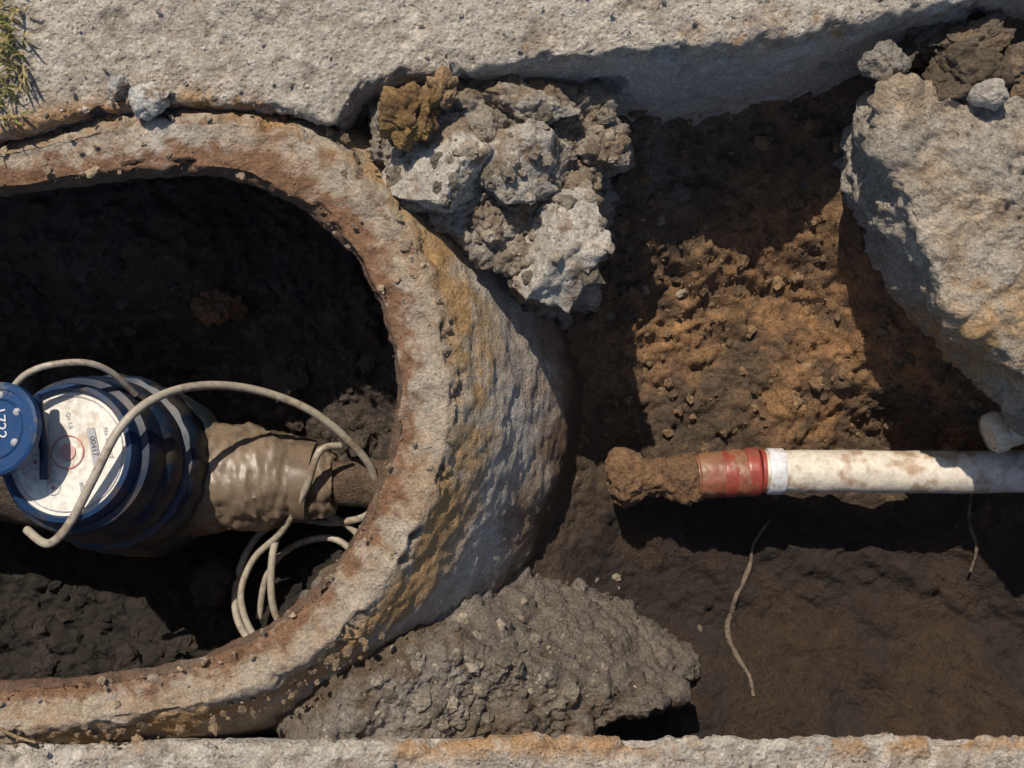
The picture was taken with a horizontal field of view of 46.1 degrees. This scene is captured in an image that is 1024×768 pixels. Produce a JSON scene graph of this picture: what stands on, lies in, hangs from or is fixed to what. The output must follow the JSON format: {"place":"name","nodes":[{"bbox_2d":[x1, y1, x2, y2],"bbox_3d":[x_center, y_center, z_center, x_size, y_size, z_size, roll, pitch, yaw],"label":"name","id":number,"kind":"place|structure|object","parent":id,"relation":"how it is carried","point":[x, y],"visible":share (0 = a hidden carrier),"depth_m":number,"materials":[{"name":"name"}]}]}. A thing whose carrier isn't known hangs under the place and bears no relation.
{"place":"outdoors","nodes":[
{"label":"outdoors","id":0,"kind":"place"},
{"bbox_2d":[0,373,388,556],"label":"water meter","id":1,"kind":"object","parent":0,"point":[181,471],"visible":0.91,"depth_m":0.94,"materials":[{"name":"plastic"}]},
{"bbox_2d":[12,359,137,396],"bbox_3d":[-0.326,-0.004,0.897,0.082,0.050,0.028,0,90,0],"label":"signal cable","id":2,"kind":"object","parent":1,"relation":"attached to","point":[115,375],"visible":1,"depth_m":0.88,"materials":[{"name":"plastic"}]},
{"bbox_2d":[87,427,99,464],"bbox_3d":[-0.312,0.046,0.898,0.006,0.006,0.028,-15,90,0],"label":"counter window","id":3,"kind":"structure","parent":1,"relation":"in","point":[90,431],"depth_m":0.90,"materials":[{"name":"white plastic"}]},
{"bbox_2d":[23,381,377,636],"bbox_3d":[-0.206,0.116,0.979,0.254,0.208,0.207,41,90,0],"label":"signal cable","id":4,"kind":"object","parent":1,"relation":"attached to","point":[126,420],"visible":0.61,"depth_m":0.97,"materials":[{"name":"plastic"}]},
{"bbox_2d":[237,442,348,633],"bbox_3d":[-0.185,0.142,1.035,0.108,0.096,0.188,0,90,0],"label":"signal cable","id":5,"kind":"object","parent":1,"relation":"attached to","point":[285,526],"visible":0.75,"depth_m":1.05,"materials":[{"name":"plastic"}]},
{"bbox_2d":[0,11,1023,740],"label":"soil ground","id":6,"kind":"structure","parent":0,"point":[862,615],"depth_m":1.04,"materials":[{"name":"brown soil"}]},
{"bbox_2d":[30,642,60,678],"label":"mud clod","id":7,"kind":"object","parent":6,"relation":"on","point":[45,662],"visible":0.93,"depth_m":1.06,"materials":[{"name":"soil"}]},
{"bbox_2d":[113,643,142,670],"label":"mud clod","id":8,"kind":"object","parent":6,"relation":"on","point":[128,656],"visible":0.67,"depth_m":1.05,"materials":[{"name":"soil"}]},
{"bbox_2d":[159,628,198,661],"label":"mud clod","id":9,"kind":"object","parent":6,"relation":"on","point":[178,644],"visible":1,"depth_m":1.05,"materials":[{"name":"soil"}]},
{"bbox_2d":[0,178,390,655],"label":"mud crumbs","id":10,"kind":"object","parent":6,"relation":"on","point":[38,628],"visible":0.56,"depth_m":1.03,"materials":[{"name":"soil"}]},
{"bbox_2d":[189,289,248,326],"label":"muddy stone","id":11,"kind":"object","parent":6,"relation":"on","point":[216,306],"visible":1,"depth_m":1.00,"materials":[{"name":"stone"}]},
{"bbox_2d":[258,353,311,404],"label":"mud clod","id":12,"kind":"object","parent":6,"relation":"on","point":[290,376],"visible":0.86,"depth_m":1.05,"materials":[{"name":"soil"}]},
{"bbox_2d":[0,108,583,744],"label":"water meter box","id":13,"kind":"object","parent":6,"relation":"on","point":[502,372],"visible":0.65,"depth_m":0.81,"materials":[{"name":"grey concrete"}]},
{"bbox_2d":[0,727,36,743],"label":"twig","id":14,"kind":"object","parent":13,"relation":"on","point":[7,732],"visible":1,"depth_m":0.80,"materials":[{"name":"wood"}]},
{"bbox_2d":[0,107,392,747],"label":"dirt crumbs","id":15,"kind":"object","parent":13,"relation":"on","point":[328,659],"visible":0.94,"depth_m":0.81,"materials":[{"name":"soil"}]},
{"bbox_2d":[0,114,454,735],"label":"gravel","id":16,"kind":"structure","parent":13,"relation":"on","point":[92,172],"depth_m":0.80,"materials":[{"name":"gravel"}]},
{"bbox_2d":[473,223,521,246],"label":"concrete rubble","id":17,"kind":"object","parent":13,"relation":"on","point":[508,233],"visible":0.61,"depth_m":0.83,"materials":[{"name":"grey concrete"}]},
{"bbox_2d":[337,406,377,458],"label":"mud clod","id":18,"kind":"object","parent":6,"relation":"on","point":[353,428],"visible":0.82,"depth_m":1.05,"materials":[{"name":"soil"}]},
{"bbox_2d":[272,564,700,742],"bbox_3d":[-0.010,0.240,0.947,0.353,0.300,0.217,25,90,0],"label":"mortar mound","id":19,"kind":"object","parent":6,"relation":"on","point":[662,670],"visible":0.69,"depth_m":0.87,"materials":[{"name":"concrete"}]},
{"bbox_2d":[368,73,635,329],"bbox_3d":[-0.016,-0.154,0.898,0.221,0.189,0.187,17,90,0],"label":"crumbled concrete","id":20,"kind":"object","parent":6,"relation":"on","point":[472,106],"visible":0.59,"depth_m":0.83,"materials":[{"name":"grey concrete"}]},
{"bbox_2d":[378,81,442,150],"bbox_3d":[-0.067,-0.176,0.793,0.043,0.037,0.045,0,90,0],"label":"dirt clod","id":21,"kind":"object","parent":20,"relation":"on","point":[408,114],"visible":1,"depth_m":0.78,"materials":[{"name":"soil"}]},
{"bbox_2d":[381,113,493,213],"bbox_3d":[-0.049,-0.143,0.814,0.073,0.058,0.064,-42,90,0],"label":"concrete rubble","id":22,"kind":"object","parent":20,"relation":"on","point":[440,139],"visible":0.82,"depth_m":0.80,"materials":[{"name":"grey concrete"}]},
{"bbox_2d":[422,66,458,110],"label":"dirt clod","id":23,"kind":"object","parent":20,"relation":"on","point":[444,81],"visible":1,"depth_m":0.79,"materials":[{"name":"soil"}]},
{"bbox_2d":[476,121,572,204],"bbox_3d":[0.008,-0.149,0.824,0.072,0.055,0.058,0,90,0],"label":"concrete rubble","id":24,"kind":"object","parent":20,"relation":"on","point":[503,144],"visible":0.81,"depth_m":0.81,"materials":[{"name":"grey concrete"}]},
{"bbox_2d":[482,81,580,124],"bbox_3d":[0.013,-0.188,0.823,0.068,0.046,0.029,10,90,0],"label":"concrete rubble","id":25,"kind":"object","parent":20,"relation":"on","point":[519,106],"visible":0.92,"depth_m":0.81,"materials":[{"name":"grey concrete"}]},
{"bbox_2d":[503,187,610,312],"bbox_3d":[0.028,-0.095,0.850,0.080,0.087,0.092,0,90,0],"label":"concrete rubble","id":26,"kind":"object","parent":20,"relation":"on","point":[580,250],"visible":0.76,"depth_m":0.82,"materials":[{"name":"grey concrete"}]},
{"bbox_2d":[576,127,631,176],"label":"concrete rubble","id":27,"kind":"object","parent":20,"relation":"on","point":[591,147],"visible":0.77,"depth_m":0.84,"materials":[{"name":"grey concrete"}]},
{"bbox_2d":[294,76,807,740],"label":"rubble crumbs","id":28,"kind":"object","parent":6,"relation":"on","point":[588,278],"visible":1,"depth_m":0.82,"materials":[{"name":"concrete"}]},
{"bbox_2d":[725,519,771,695],"bbox_3d":[0.205,0.193,1.055,0.028,0.029,0.154,6,90,0],"label":"root","id":29,"kind":"object","parent":6,"relation":"on","point":[729,616],"visible":1,"depth_m":1.06,"materials":[{"name":"plant"}]},
{"bbox_2d":[572,65,1023,528],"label":"soil crumbs","id":30,"kind":"object","parent":6,"relation":"on","point":[795,200],"visible":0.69,"depth_m":0.99,"materials":[{"name":"brown soil"}]},
{"bbox_2d":[604,447,1023,508],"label":"water pipe","id":31,"kind":"object","parent":6,"relation":"on","point":[632,477],"visible":1,"depth_m":0.96,"materials":[{"name":"plastic"}]},
{"bbox_2d":[857,39,910,80],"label":"stone","id":32,"kind":"object","parent":6,"relation":"on","point":[886,60],"visible":0.97,"depth_m":0.81,"materials":[{"name":"stone"}]},
{"bbox_2d":[897,20,955,68],"bbox_3d":[0.288,-0.240,0.839,0.047,0.033,0.034,-20,90,0],"label":"stone","id":33,"kind":"object","parent":6,"relation":"on","point":[917,45],"visible":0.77,"depth_m":0.83,"materials":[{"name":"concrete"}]},
{"bbox_2d":[832,72,1023,436],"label":"broken pavement piece","id":34,"kind":"object","parent":6,"relation":"on","point":[932,187],"visible":0.97,"depth_m":0.81,"materials":[{"name":"concrete"}]},
{"bbox_2d":[921,41,1014,103],"bbox_3d":[0.309,-0.206,0.810,0.070,0.039,0.042,0,90,0],"label":"dirt clod","id":35,"kind":"object","parent":34,"relation":"on","point":[958,70],"visible":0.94,"depth_m":0.80,"materials":[{"name":"soil"}]},
{"bbox_2d":[966,78,1008,110],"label":"stone","id":36,"kind":"object","parent":35,"relation":"on","point":[992,93],"visible":1,"depth_m":0.79,"materials":[{"name":"stone"}]},
{"bbox_2d":[978,411,1023,453],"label":"pipe fitting","id":37,"kind":"object","parent":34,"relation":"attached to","point":[998,435],"visible":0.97,"depth_m":0.92,"materials":[{"name":"plastic"}]},
{"bbox_2d":[967,493,977,571],"bbox_3d":[0.398,0.128,1.043,0.010,0.018,0.073,0,90,0],"label":"root","id":38,"kind":"object","parent":6,"relation":"on","point":[972,532],"visible":0.94,"depth_m":1.04,"materials":[{"name":"plant"}]},
{"bbox_2d":[930,9,1016,58],"bbox_3d":[0.319,-0.233,0.832,0.056,0.035,0.042,-25,90,0],"label":"stone","id":39,"kind":"object","parent":6,"relation":"on","point":[988,31],"visible":0.61,"depth_m":0.82,"materials":[{"name":"stone"}]},
{"bbox_2d":[1004,41,1023,98],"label":"stone","id":40,"kind":"object","parent":6,"relation":"on","point":[1014,53],"visible":0.5,"depth_m":0.81,"materials":[{"name":"stone"}]},
{"bbox_2d":[0,0,1023,140],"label":"concrete pavement","id":41,"kind":"structure","parent":0,"point":[706,69],"depth_m":0.80,"materials":[{"name":"grey concrete"}]},
{"bbox_2d":[0,0,35,131],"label":"weed","id":42,"kind":"object","parent":41,"relation":"on","point":[19,55],"visible":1,"depth_m":0.79,"materials":[{"name":"plant"}]},
{"bbox_2d":[107,74,128,97],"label":"stone","id":43,"kind":"object","parent":41,"relation":"on","point":[117,86],"visible":1,"depth_m":0.79,"materials":[{"name":"stone"}]},
{"bbox_2d":[128,81,172,120],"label":"stone","id":44,"kind":"object","parent":41,"relation":"on","point":[148,101],"visible":1,"depth_m":0.79,"materials":[{"name":"stone"}]},
{"bbox_2d":[0,0,1023,767],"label":"grit","id":45,"kind":"object","parent":41,"relation":"on","point":[518,46],"visible":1,"depth_m":0.79,"materials":[{"name":"stone"}]},
{"bbox_2d":[0,731,1023,767],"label":"concrete pavement","id":46,"kind":"structure","parent":0,"point":[534,749],"depth_m":0.80,"materials":[{"name":"grey concrete"}]}
]}

